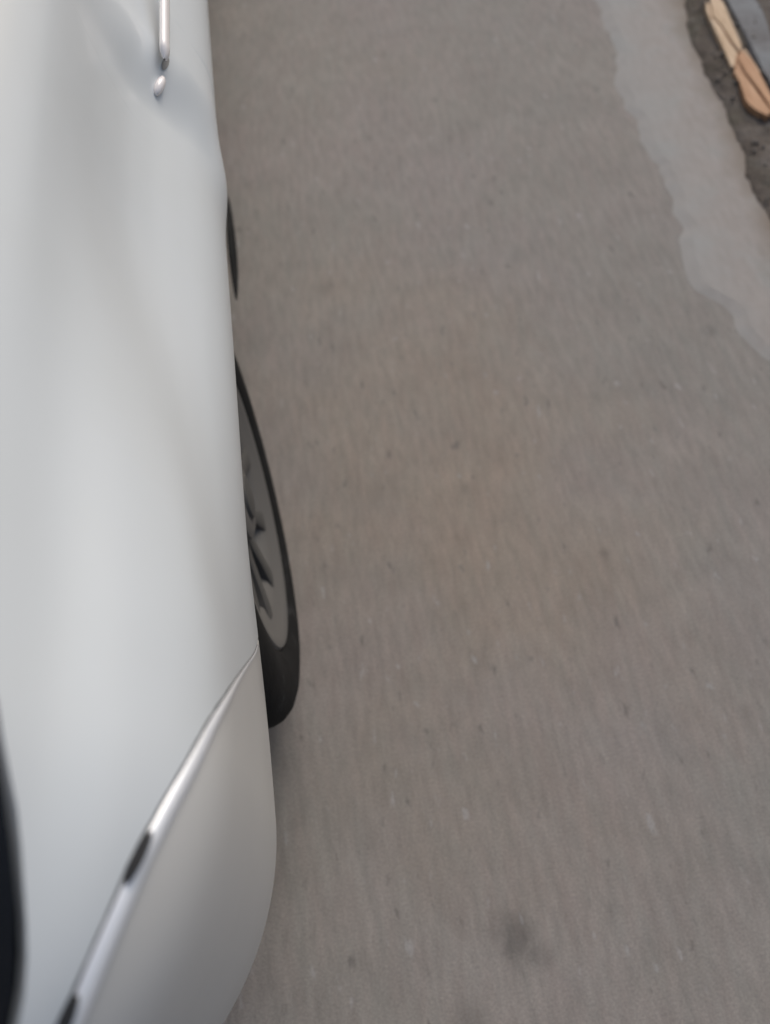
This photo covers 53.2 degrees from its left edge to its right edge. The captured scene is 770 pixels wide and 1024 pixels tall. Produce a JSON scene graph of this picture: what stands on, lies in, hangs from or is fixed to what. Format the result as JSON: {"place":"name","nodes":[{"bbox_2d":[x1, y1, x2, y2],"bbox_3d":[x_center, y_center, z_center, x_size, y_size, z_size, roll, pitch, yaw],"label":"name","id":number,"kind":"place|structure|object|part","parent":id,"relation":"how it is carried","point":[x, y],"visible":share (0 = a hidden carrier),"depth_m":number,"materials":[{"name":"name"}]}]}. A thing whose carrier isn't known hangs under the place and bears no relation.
{"place":"outdoors","nodes":[
{"label":"outdoors","id":0,"kind":"place"},
{"bbox_2d":[207,0,769,1023],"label":"road","id":1,"kind":"structure","parent":0,"point":[503,366],"depth_m":1.73,"materials":[{"name":"grey asphalt"}]},
{"bbox_2d":[0,0,299,1023],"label":"white car","id":2,"kind":"object","parent":1,"relation":"on","point":[148,654],"visible":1,"depth_m":0.61,"materials":[{"name":"paint"}]},
{"bbox_3d":[-0.797,0.196,0.207,1.163,0.654,0.412,-10,60,0],"label":"rear window","id":3,"kind":"part","parent":2,"relation":"part of","materials":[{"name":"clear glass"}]},
{"bbox_3d":[-0.419,-0.982,1.511,0.180,1.031,1.393,-10,60,0],"label":"rear door","id":4,"kind":"part","parent":2,"relation":"part of","materials":[{"name":"white paint"}]},
{"bbox_2d":[595,0,769,360],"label":"concrete road edge","id":5,"kind":"object","parent":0,"point":[674,106],"visible":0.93,"depth_m":2.27,"materials":[{"name":"grey concrete"}]},
{"bbox_2d":[684,0,769,218],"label":"dirt verge","id":6,"kind":"structure","parent":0,"point":[757,170],"depth_m":2.38,"materials":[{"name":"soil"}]},
{"bbox_2d":[704,0,769,121],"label":"broken board","id":7,"kind":"object","parent":6,"relation":"on","point":[754,91],"visible":1,"depth_m":2.43,"materials":[{"name":"brown wood"}]},
{"bbox_2d":[725,0,769,83],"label":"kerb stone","id":8,"kind":"object","parent":6,"relation":"on","point":[746,12],"visible":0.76,"depth_m":2.51,"materials":[{"name":"grey stone"}]}
]}

